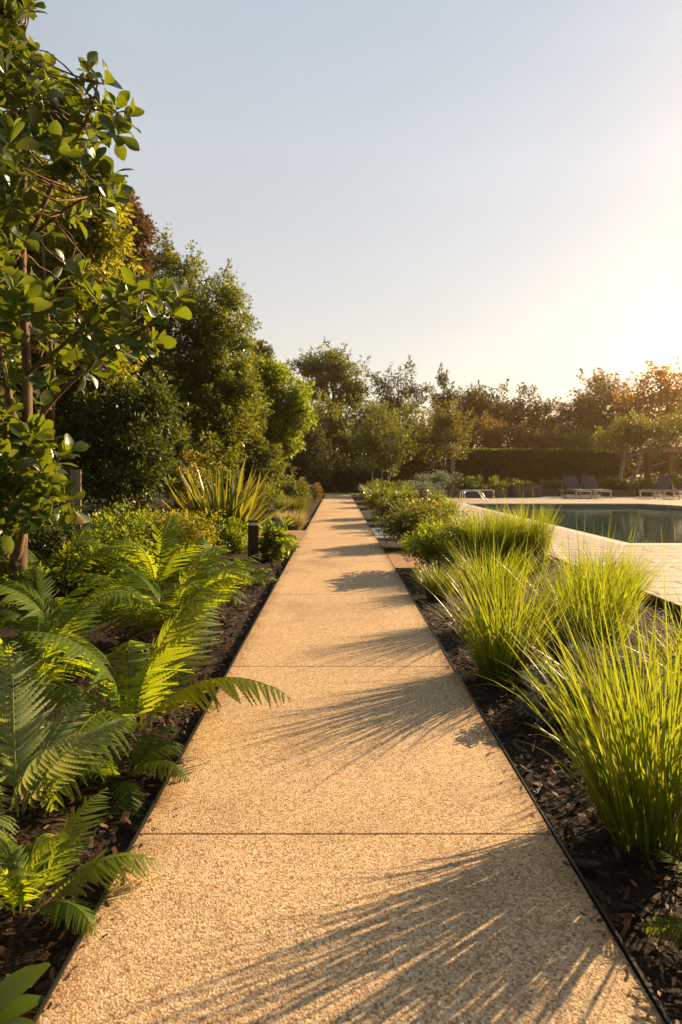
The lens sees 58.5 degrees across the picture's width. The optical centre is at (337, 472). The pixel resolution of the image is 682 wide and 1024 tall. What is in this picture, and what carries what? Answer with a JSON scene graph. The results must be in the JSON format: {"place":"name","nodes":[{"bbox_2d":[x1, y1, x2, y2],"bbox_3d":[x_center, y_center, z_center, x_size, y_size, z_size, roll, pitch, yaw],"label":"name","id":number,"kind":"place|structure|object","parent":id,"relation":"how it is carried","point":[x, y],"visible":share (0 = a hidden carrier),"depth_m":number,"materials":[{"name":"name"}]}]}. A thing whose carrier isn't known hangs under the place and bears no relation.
{"place":"outdoors","nodes":[
{"label":"outdoors","id":0,"kind":"place"},
{"bbox_2d":[311,492,358,494],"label":"lawn","id":1,"kind":"structure","parent":0,"point":[357,493],"depth_m":41.85,"materials":[{"name":"plant"}]},
{"bbox_2d":[0,476,681,1023],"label":"ground","id":2,"kind":"structure","parent":0,"point":[644,946],"depth_m":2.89,"materials":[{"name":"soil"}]},
{"bbox_2d":[0,962,50,1023],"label":"hosta","id":3,"kind":"object","parent":2,"relation":"on","point":[15,1004],"visible":1,"depth_m":1.61,"materials":[{"name":"green plant"}]},
{"bbox_2d":[9,509,86,564],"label":"leafy shrub","id":4,"kind":"object","parent":2,"relation":"on","point":[39,538],"visible":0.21,"depth_m":8.31,"materials":[{"name":"green plant"}]},
{"bbox_2d":[0,564,100,649],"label":"fern","id":5,"kind":"object","parent":2,"relation":"on","point":[40,587],"visible":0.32,"depth_m":5.46,"materials":[{"name":"green plant"}]},
{"bbox_2d":[0,596,107,692],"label":"fern","id":6,"kind":"object","parent":2,"relation":"on","point":[48,658],"visible":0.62,"depth_m":4.10,"materials":[{"name":"green plant"}]},
{"bbox_2d":[0,527,123,602],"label":"fern","id":7,"kind":"object","parent":2,"relation":"on","point":[88,559],"visible":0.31,"depth_m":6.70,"materials":[{"name":"green plant"}]},
{"bbox_2d":[0,641,134,868],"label":"fern","id":8,"kind":"object","parent":2,"relation":"on","point":[29,768],"visible":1,"depth_m":2.64,"materials":[{"name":"green plant"}]},
{"bbox_2d":[0,154,146,552],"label":"bushy tree","id":9,"kind":"object","parent":2,"relation":"on","point":[100,245],"visible":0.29,"depth_m":10.45,"materials":[{"name":"green plant"}]},
{"bbox_2d":[0,570,147,661],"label":"fern","id":10,"kind":"object","parent":2,"relation":"on","point":[32,607],"visible":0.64,"depth_m":4.95,"materials":[{"name":"green plant"}]},
{"bbox_2d":[0,538,147,605],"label":"leafy shrub","id":11,"kind":"object","parent":2,"relation":"on","point":[57,571],"visible":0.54,"depth_m":6.68,"materials":[{"name":"green plant"}]},
{"bbox_2d":[70,470,81,536],"bbox_3d":[-4.250,0.700,9.900,0.160,1.500,0.130,0,0,-17],"label":"timber post","id":12,"kind":"object","parent":2,"relation":"on","point":[76,475],"visible":0.45,"depth_m":9.85,"materials":[{"name":"brown wood"}]},
{"bbox_2d":[0,787,162,938],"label":"fern","id":13,"kind":"object","parent":2,"relation":"on","point":[23,871],"visible":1,"depth_m":2.03,"materials":[{"name":"green plant"}]},
{"bbox_2d":[0,0,196,607],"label":"broadleaf tree","id":14,"kind":"object","parent":2,"relation":"on","point":[54,123],"visible":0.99,"depth_m":5.80,"materials":[{"name":"green plant"}]},
{"bbox_2d":[9,363,193,545],"bbox_3d":[-5.060,-0.669,11.995,5.559,4.373,2.767,0,0,19],"label":"glossy shrub","id":15,"kind":"object","parent":2,"relation":"on","point":[132,455],"visible":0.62,"depth_m":11.03,"materials":[{"name":"green plant"}]},
{"bbox_2d":[48,501,159,567],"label":"leafy shrub","id":16,"kind":"object","parent":2,"relation":"on","point":[106,535],"visible":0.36,"depth_m":8.69,"materials":[{"name":"green plant"}]},
{"bbox_2d":[51,724,189,822],"bbox_3d":[-1.030,1.370,2.799,0.683,0.270,0.691,0,0,-23],"label":"fern","id":17,"kind":"object","parent":2,"relation":"on","point":[150,756],"visible":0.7,"depth_m":2.76,"materials":[{"name":"green plant"}]},
{"bbox_2d":[89,181,165,506],"bbox_3d":[-9.079,-5.399,25.017,3.995,13.892,3.669,0,0,0],"label":"broadleaf tree","id":18,"kind":"object","parent":2,"relation":"on","point":[143,240],"visible":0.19,"depth_m":24.75,"materials":[{"name":"green plant"}]},
{"bbox_2d":[3,587,289,811],"bbox_3d":[-1.117,1.076,3.367,1.411,0.716,1.436,0,0,-40],"label":"fern","id":19,"kind":"object","parent":2,"relation":"on","point":[166,653],"visible":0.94,"depth_m":3.28,"materials":[{"name":"green plant"}]},
{"bbox_2d":[73,511,234,595],"bbox_3d":[-2.153,0.974,7.494,1.950,0.937,1.802,0,0,0],"label":"fern","id":20,"kind":"object","parent":2,"relation":"on","point":[125,555],"visible":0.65,"depth_m":7.27,"materials":[{"name":"green plant"}]},
{"bbox_2d":[32,552,293,1022],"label":"path edging","id":21,"kind":"object","parent":2,"relation":"on","point":[58,977],"visible":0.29,"depth_m":2.28,"materials":[{"name":"grey metal"}]},
{"bbox_2d":[67,546,261,637],"bbox_3d":[-1.394,1.137,5.232,1.739,0.805,1.824,0,0,-38],"label":"fern","id":22,"kind":"object","parent":2,"relation":"on","point":[218,582],"visible":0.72,"depth_m":5.14,"materials":[{"name":"green plant"}]},
{"bbox_2d":[100,265,233,527],"bbox_3d":[-4.912,-2.016,15.528,4.431,7.096,3.079,0,0,29],"label":"bushy tree","id":23,"kind":"object","parent":2,"relation":"on","point":[156,366],"visible":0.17,"depth_m":15.19,"materials":[{"name":"green plant"}]},
{"bbox_2d":[127,533,217,582],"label":"fern","id":24,"kind":"object","parent":2,"relation":"on","point":[198,554],"visible":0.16,"depth_m":7.98,"materials":[{"name":"green plant"}]},
{"bbox_2d":[136,495,229,553],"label":"leafy shrub","id":25,"kind":"object","parent":2,"relation":"on","point":[203,528],"visible":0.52,"depth_m":9.73,"materials":[{"name":"green plant"}]},
{"bbox_2d":[158,448,217,521],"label":"red tipped shrub","id":26,"kind":"object","parent":2,"relation":"on","point":[178,479],"visible":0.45,"depth_m":13.17,"materials":[{"name":"green plant"}]},
{"bbox_2d":[161,566,247,605],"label":"fern","id":27,"kind":"object","parent":2,"relation":"on","point":[236,601],"visible":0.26,"depth_m":6.85,"materials":[{"name":"green plant"}]},
{"bbox_2d":[180,534,232,569],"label":"fern","id":28,"kind":"object","parent":2,"relation":"on","point":[220,550],"visible":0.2,"depth_m":8.98,"materials":[{"name":"green plant"}]},
{"bbox_2d":[145,221,274,485],"bbox_3d":[-4.048,-2.851,17.193,4.808,8.801,3.444,0,0,38],"label":"olive tree","id":29,"kind":"object","parent":2,"relation":"on","point":[208,334],"visible":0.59,"depth_m":16.40,"materials":[{"name":"green plant"}]},
{"bbox_2d":[153,457,295,547],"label":"flax clump","id":30,"kind":"object","parent":2,"relation":"on","point":[233,502],"visible":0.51,"depth_m":11.49,"materials":[{"name":"green plant"}]},
{"bbox_2d":[210,517,261,552],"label":"leafy shrub","id":31,"kind":"object","parent":2,"relation":"on","point":[237,539],"visible":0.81,"depth_m":10.92,"materials":[{"name":"green plant"}]},
{"bbox_2d":[227,557,276,585],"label":"fern","id":32,"kind":"object","parent":2,"relation":"on","point":[259,573],"visible":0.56,"depth_m":7.91,"materials":[{"name":"green plant"}]},
{"bbox_2d":[217,475,287,512],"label":"leafy shrub","id":33,"kind":"object","parent":2,"relation":"on","point":[271,490],"visible":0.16,"depth_m":21.57,"materials":[{"name":"green plant"}]},
{"bbox_2d":[247,520,260,562],"bbox_3d":[-1.370,1.110,9.900,0.200,0.680,0.200,0,0,-20],"label":"bollard","id":34,"kind":"object","parent":2,"relation":"on","point":[252,537],"visible":0.85,"depth_m":9.83,"materials":[{"name":"grey metal"}]},
{"bbox_2d":[211,385,299,498],"bbox_3d":[-3.343,-0.929,20.861,3.274,4.956,3.410,0,0,27],"label":"bushy tree","id":35,"kind":"object","parent":2,"relation":"on","point":[257,451],"visible":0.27,"depth_m":20.60,"materials":[{"name":"green plant"}]},
{"bbox_2d":[244,339,273,390],"bbox_3d":[-4.793,-2.971,34.101,2.946,8.966,2.932,0,0,-43],"label":"dark tree","id":36,"kind":"object","parent":2,"relation":"on","point":[262,348],"visible":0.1,"depth_m":33.79,"materials":[{"name":"green plant"}]},
{"bbox_2d":[215,352,319,507],"bbox_3d":[-3.172,-1.773,26.241,5.089,6.646,3.709,0,0,34],"label":"bushy tree","id":37,"kind":"object","parent":2,"relation":"on","point":[290,405],"visible":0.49,"depth_m":25.30,"materials":[{"name":"green plant"}]},
{"bbox_2d":[258,516,300,560],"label":"leafy shrub","id":38,"kind":"object","parent":2,"relation":"on","point":[275,543],"visible":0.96,"depth_m":10.07,"materials":[{"name":"green plant"}]},
{"bbox_2d":[268,493,310,516],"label":"grass clump","id":39,"kind":"object","parent":2,"relation":"on","point":[299,504],"visible":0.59,"depth_m":19.27,"materials":[{"name":"green plant"}]},
{"bbox_2d":[267,475,313,510],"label":"leafy shrub","id":40,"kind":"object","parent":2,"relation":"on","point":[289,486],"visible":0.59,"depth_m":22.99,"materials":[{"name":"green plant"}]},
{"bbox_2d":[273,508,310,529],"bbox_3d":[-1.153,1.157,15.501,1.283,0.587,1.312,0,2,0],"label":"grass mound","id":41,"kind":"object","parent":2,"relation":"on","point":[299,523],"depth_m":15.35,"materials":[{"name":"plant"}]},
{"bbox_2d":[274,397,337,484],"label":"dark tree","id":42,"kind":"object","parent":2,"relation":"on","point":[301,460],"visible":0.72,"depth_m":43.47,"materials":[{"name":"green plant"}]},
{"bbox_2d":[285,338,372,452],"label":"umbrella tree","id":43,"kind":"object","parent":2,"relation":"on","point":[313,367],"visible":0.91,"depth_m":55.09,"materials":[{"name":"green plant"}]},
{"bbox_2d":[292,388,370,471],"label":"round tree","id":44,"kind":"object","parent":2,"relation":"on","point":[334,423],"visible":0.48,"depth_m":49.12,"materials":[{"name":"green plant"}]},
{"bbox_2d":[310,449,365,491],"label":"dark shrub","id":45,"kind":"object","parent":2,"relation":"on","point":[336,484],"visible":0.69,"depth_m":45.41,"materials":[{"name":"green plant"}]},
{"bbox_2d":[276,464,444,490],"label":"timber fence","id":46,"kind":"object","parent":2,"relation":"on","point":[354,489],"visible":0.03,"depth_m":48.49,"materials":[{"name":"brown wood"}]},
{"bbox_2d":[330,454,420,491],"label":"dark shrub","id":47,"kind":"object","parent":2,"relation":"on","point":[364,477],"visible":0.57,"depth_m":45.42,"materials":[{"name":"green plant"}]},
{"bbox_2d":[335,403,421,484],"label":"stemmed tree","id":48,"kind":"object","parent":2,"relation":"on","point":[381,449],"visible":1,"depth_m":40.58,"materials":[{"name":"green plant"}]},
{"bbox_2d":[336,386,430,464],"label":"round tree","id":49,"kind":"object","parent":2,"relation":"on","point":[377,410],"visible":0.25,"depth_m":51.14,"materials":[{"name":"green plant"}]},
{"bbox_2d":[361,484,412,518],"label":"leafy shrub","id":50,"kind":"object","parent":2,"relation":"on","point":[376,496],"visible":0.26,"depth_m":18.94,"materials":[{"name":"green plant"}]},
{"bbox_2d":[361,478,416,502],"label":"leafy shrub","id":51,"kind":"object","parent":2,"relation":"on","point":[385,484],"visible":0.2,"depth_m":29.31,"materials":[{"name":"green plant"}]},
{"bbox_2d":[362,355,430,424],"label":"thin tree","id":52,"kind":"object","parent":2,"relation":"on","point":[398,402],"visible":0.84,"depth_m":57.55,"materials":[{"name":"green plant"}]},
{"bbox_2d":[370,485,446,520],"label":"leafy shrub","id":53,"kind":"object","parent":2,"relation":"on","point":[409,494],"visible":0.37,"depth_m":16.64,"materials":[{"name":"green plant"}]},
{"bbox_2d":[376,394,451,478],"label":"dark tree","id":54,"kind":"object","parent":2,"relation":"on","point":[425,464],"visible":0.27,"depth_m":47.55,"materials":[{"name":"green plant"}]},
{"bbox_2d":[372,498,468,547],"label":"leafy shrub","id":55,"kind":"object","parent":2,"relation":"on","point":[408,519],"visible":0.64,"depth_m":11.62,"materials":[{"name":"green plant"}]},
{"bbox_2d":[397,479,446,498],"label":"blue shrub","id":56,"kind":"object","parent":2,"relation":"on","point":[422,488],"visible":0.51,"depth_m":31.85,"materials":[{"name":"grey plant"}]},
{"bbox_2d":[394,496,451,524],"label":"flowering shrub","id":57,"kind":"object","parent":2,"relation":"on","point":[435,508],"visible":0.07,"depth_m":14.65,"materials":[{"name":"green plant"}]},
{"bbox_2d":[395,559,470,600],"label":"grass clump","id":58,"kind":"object","parent":2,"relation":"on","point":[428,583],"visible":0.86,"depth_m":6.90,"materials":[{"name":"green plant"}]},
{"bbox_2d":[414,469,463,494],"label":"blue shrub","id":59,"kind":"object","parent":2,"relation":"on","point":[439,478],"visible":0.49,"depth_m":35.06,"materials":[{"name":"grey plant"}]},
{"bbox_2d":[406,387,474,478],"bbox_3d":[6.769,-2.082,39.878,4.797,7.206,3.969,0,0,13],"label":"slender tree","id":60,"kind":"object","parent":2,"relation":"on","point":[439,430],"visible":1,"depth_m":39.72,"materials":[{"name":"green plant"}]},
{"bbox_2d":[422,362,465,461],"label":"pointed conifer","id":61,"kind":"object","parent":2,"relation":"on","point":[441,383],"visible":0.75,"depth_m":59.76,"materials":[{"name":"green plant"}]},
{"bbox_2d":[427,491,465,523],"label":"grass clump","id":62,"kind":"object","parent":2,"relation":"on","point":[454,505],"visible":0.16,"depth_m":17.21,"materials":[{"name":"plant"}]},
{"bbox_2d":[398,516,497,575],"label":"leafy shrub","id":63,"kind":"object","parent":2,"relation":"on","point":[430,546],"visible":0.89,"depth_m":8.42,"materials":[{"name":"green plant"}]},
{"bbox_2d":[421,379,518,448],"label":"dense tree","id":64,"kind":"object","parent":2,"relation":"on","point":[479,402],"visible":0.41,"depth_m":60.75,"materials":[{"name":"green plant"}]},
{"bbox_2d":[452,475,489,488],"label":"leafy shrub","id":65,"kind":"object","parent":2,"relation":"on","point":[470,484],"visible":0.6,"depth_m":34.48,"materials":[{"name":"green plant"}]},
{"bbox_2d":[446,494,534,575],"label":"grass clump","id":66,"kind":"object","parent":2,"relation":"on","point":[482,533],"visible":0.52,"depth_m":8.41,"materials":[{"name":"plant"}]},
{"bbox_2d":[436,514,552,627],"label":"grass clump","id":67,"kind":"object","parent":2,"relation":"on","point":[508,576],"visible":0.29,"depth_m":5.63,"materials":[{"name":"plant"}]},
{"bbox_2d":[481,474,517,496],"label":"leafy shrub","id":68,"kind":"object","parent":2,"relation":"on","point":[496,484],"visible":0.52,"depth_m":34.81,"materials":[{"name":"green plant"}]},
{"bbox_2d":[411,532,613,688],"bbox_3d":[1.197,0.916,4.253,1.490,1.066,1.411,0,2,0],"label":"grass clump","id":69,"kind":"object","parent":2,"relation":"on","point":[495,646],"visible":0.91,"depth_m":4.13,"materials":[{"name":"plant"}]},
{"bbox_2d":[467,409,564,448],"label":"shrubby tree","id":70,"kind":"object","parent":2,"relation":"on","point":[489,436],"visible":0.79,"depth_m":53.31,"materials":[{"name":"green plant"}]},
{"bbox_2d":[479,491,565,573],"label":"grass clump","id":71,"kind":"object","parent":2,"relation":"on","point":[540,531],"visible":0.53,"depth_m":8.64,"materials":[{"name":"plant"}]},
{"bbox_2d":[493,378,568,445],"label":"branchy tree","id":72,"kind":"object","parent":2,"relation":"on","point":[533,414],"visible":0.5,"depth_m":63.37,"materials":[{"name":"green plant"}]},
{"bbox_2d":[394,568,671,1023],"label":"path edging","id":73,"kind":"object","parent":2,"relation":"on","point":[635,968],"visible":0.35,"depth_m":2.03,"materials":[{"name":"grey metal"}]},
{"bbox_2d":[446,447,628,491],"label":"clipped hedge","id":74,"kind":"object","parent":2,"relation":"on","point":[535,465],"visible":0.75,"depth_m":45.77,"materials":[{"name":"green plant"}]},
{"bbox_2d":[418,495,681,605],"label":"pool deck","id":75,"kind":"structure","parent":2,"relation":"on","point":[675,553],"depth_m":11.06,"materials":[{"name":"stone"}]},
{"bbox_2d":[439,489,507,497],"bbox_3d":[7.449,1.131,33.450,3.583,0.448,0.900,0,0,0],"label":"planter box","id":76,"kind":"object","parent":75,"relation":"on","point":[488,493],"visible":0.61,"depth_m":33.00,"materials":[{"name":"concrete"}]},
{"bbox_2d":[509,485,542,496],"bbox_3d":[10.493,1.020,34.050,1.555,0.670,1.100,0,0,0],"label":"planter box","id":77,"kind":"object","parent":75,"relation":"on","point":[530,490],"visible":0.98,"depth_m":33.50,"materials":[{"name":"concrete"}]},
{"bbox_2d":[455,519,681,614],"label":"deck edging","id":78,"kind":"object","parent":75,"relation":"attached to","point":[659,602],"depth_m":6.62,"materials":[{"name":"metal"}]},
{"bbox_2d":[458,503,681,544],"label":"pool coping","id":79,"kind":"object","parent":75,"relation":"on","point":[583,533],"visible":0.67,"depth_m":23.74,"materials":[{"name":"stone"}]},
{"bbox_2d":[559,476,591,498],"bbox_3d":[12.870,0.755,33.000,0.852,1.199,2.189,0,0,-4],"label":"sun lounger","id":80,"kind":"object","parent":75,"relation":"on","point":[571,483],"visible":0.96,"depth_m":33.38,"materials":[{"name":"silver metal"}]},
{"bbox_2d":[579,476,611,498],"bbox_3d":[13.907,0.755,33.000,0.852,1.199,2.189,0,0,-4],"label":"sun lounger","id":81,"kind":"object","parent":75,"relation":"on","point":[590,483],"visible":0.8,"depth_m":33.40,"materials":[{"name":"silver metal"}]},
{"bbox_2d":[601,490,635,495],"bbox_3d":[16.312,1.180,35.400,1.675,0.350,0.800,0,0,0],"label":"planter box","id":82,"kind":"object","parent":75,"relation":"on","point":[623,492],"visible":0.77,"depth_m":35.00,"materials":[{"name":"concrete"}]},
{"bbox_2d":[639,476,674,498],"bbox_3d":[17.086,0.755,32.500,2.189,1.199,0.852,0,0,-32],"label":"sun lounger","id":83,"kind":"object","parent":75,"relation":"on","point":[663,483],"visible":0.88,"depth_m":32.58,"materials":[{"name":"silver metal"}]},
{"bbox_2d":[512,656,614,726],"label":"silver shrub","id":84,"kind":"object","parent":2,"relation":"on","point":[536,695],"visible":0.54,"depth_m":3.50,"materials":[{"name":"green plant"}]},
{"bbox_2d":[514,392,634,447],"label":"dense tree","id":85,"kind":"object","parent":2,"relation":"on","point":[591,420],"visible":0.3,"depth_m":58.90,"materials":[{"name":"green plant"}]},
{"bbox_2d":[473,505,681,508],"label":"pool basin","id":86,"kind":"object","parent":2,"relation":"in","point":[654,506],"visible":0.12,"depth_m":27.00,"materials":[{"name":"tile"}]},
{"bbox_2d":[481,507,681,542],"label":"water","id":87,"kind":"structure","parent":86,"relation":"in","point":[642,522],"depth_m":19.03,"materials":[{"name":"teal liquid"}]},
{"bbox_2d":[479,529,681,864],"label":"grass clump","id":88,"kind":"object","parent":2,"relation":"on","point":[626,794],"visible":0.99,"depth_m":2.33,"materials":[{"name":"plant"}]},
{"bbox_2d":[489,508,679,660],"bbox_3d":[1.967,0.842,4.777,1.539,1.212,1.471,-3,1,0],"label":"grass clump","id":89,"kind":"object","parent":2,"relation":"on","point":[598,608],"visible":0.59,"depth_m":4.61,"materials":[{"name":"plant"}]},
{"bbox_2d":[539,409,633,448],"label":"shrubby tree","id":90,"kind":"object","parent":2,"relation":"on","point":[580,439],"visible":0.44,"depth_m":53.48,"materials":[{"name":"green plant"}]},
{"bbox_2d":[548,367,641,440],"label":"tall tree","id":91,"kind":"object","parent":2,"relation":"on","point":[601,393],"visible":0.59,"depth_m":61.49,"materials":[{"name":"green plant"}]},
{"bbox_2d":[557,642,655,708],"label":"silver shrub","id":92,"kind":"object","parent":2,"relation":"on","point":[610,659],"visible":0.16,"depth_m":3.70,"materials":[{"name":"green plant"}]},
{"bbox_2d":[537,524,678,632],"bbox_3d":[2.513,0.939,5.720,1.240,1.051,1.358,4,-8,0],"label":"grass clump","id":93,"kind":"object","parent":2,"relation":"on","point":[616,577],"visible":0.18,"depth_m":5.49,"materials":[{"name":"plant"}]},
{"bbox_2d":[597,476,619,489],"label":"leafy shrub","id":94,"kind":"object","parent":2,"relation":"on","point":[609,483],"visible":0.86,"depth_m":35.67,"materials":[{"name":"green plant"}]},
{"bbox_2d":[572,537,662,602],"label":"grass clump","id":95,"kind":"object","parent":2,"relation":"on","point":[610,564],"visible":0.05,"depth_m":6.60,"materials":[{"name":"plant"}]},
{"bbox_2d":[588,396,681,485],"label":"slender tree","id":96,"kind":"object","parent":2,"relation":"on","point":[638,433],"visible":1,"depth_m":41.72,"materials":[{"name":"green plant"}]},
{"bbox_2d":[628,476,657,495],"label":"leafy shrub","id":97,"kind":"object","parent":2,"relation":"on","point":[647,483],"visible":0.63,"depth_m":35.78,"materials":[{"name":"green plant"}]},
{"bbox_2d":[604,556,681,716],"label":"grass clump","id":98,"kind":"object","parent":2,"relation":"on","point":[674,654],"visible":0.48,"depth_m":3.61,"materials":[{"name":"plant"}]},
{"bbox_2d":[608,355,681,476],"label":"tall tree","id":99,"kind":"object","parent":2,"relation":"on","point":[665,396],"visible":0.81,"depth_m":57.43,"materials":[{"name":"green plant"}]},
{"bbox_2d":[611,433,681,478],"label":"dark tree","id":100,"kind":"object","parent":2,"relation":"on","point":[663,466],"visible":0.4,"depth_m":49.28,"materials":[{"name":"green plant"}]},
{"bbox_2d":[640,447,681,493],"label":"pergola","id":101,"kind":"object","parent":2,"relation":"on","point":[670,452],"visible":0.66,"depth_m":40.55,"materials":[{"name":"brown wood"}]},
{"bbox_2d":[641,849,681,948],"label":"fern","id":102,"kind":"object","parent":2,"relation":"on","point":[672,921],"visible":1,"depth_m":1.85,"materials":[{"name":"green plant"}]},
{"bbox_2d":[654,468,681,494],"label":"leafy shrub","id":103,"kind":"object","parent":2,"relation":"on","point":[676,482],"visible":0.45,"depth_m":37.33,"materials":[{"name":"green plant"}]},
{"bbox_2d":[0,0,681,475],"label":"sky","id":104,"kind":"structure","parent":0,"point":[490,191],"materials":[{"name":"blue"}]},
{"bbox_2d":[36,495,664,1023],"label":"path","id":105,"kind":"structure","parent":0,"point":[354,831],"depth_m":2.18,"materials":[{"name":"beige concrete"}]},
{"bbox_2d":[386,553,461,570],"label":"side path","id":106,"kind":"structure","parent":0,"point":[397,561],"depth_m":9.64,"materials":[{"name":"beige concrete"}]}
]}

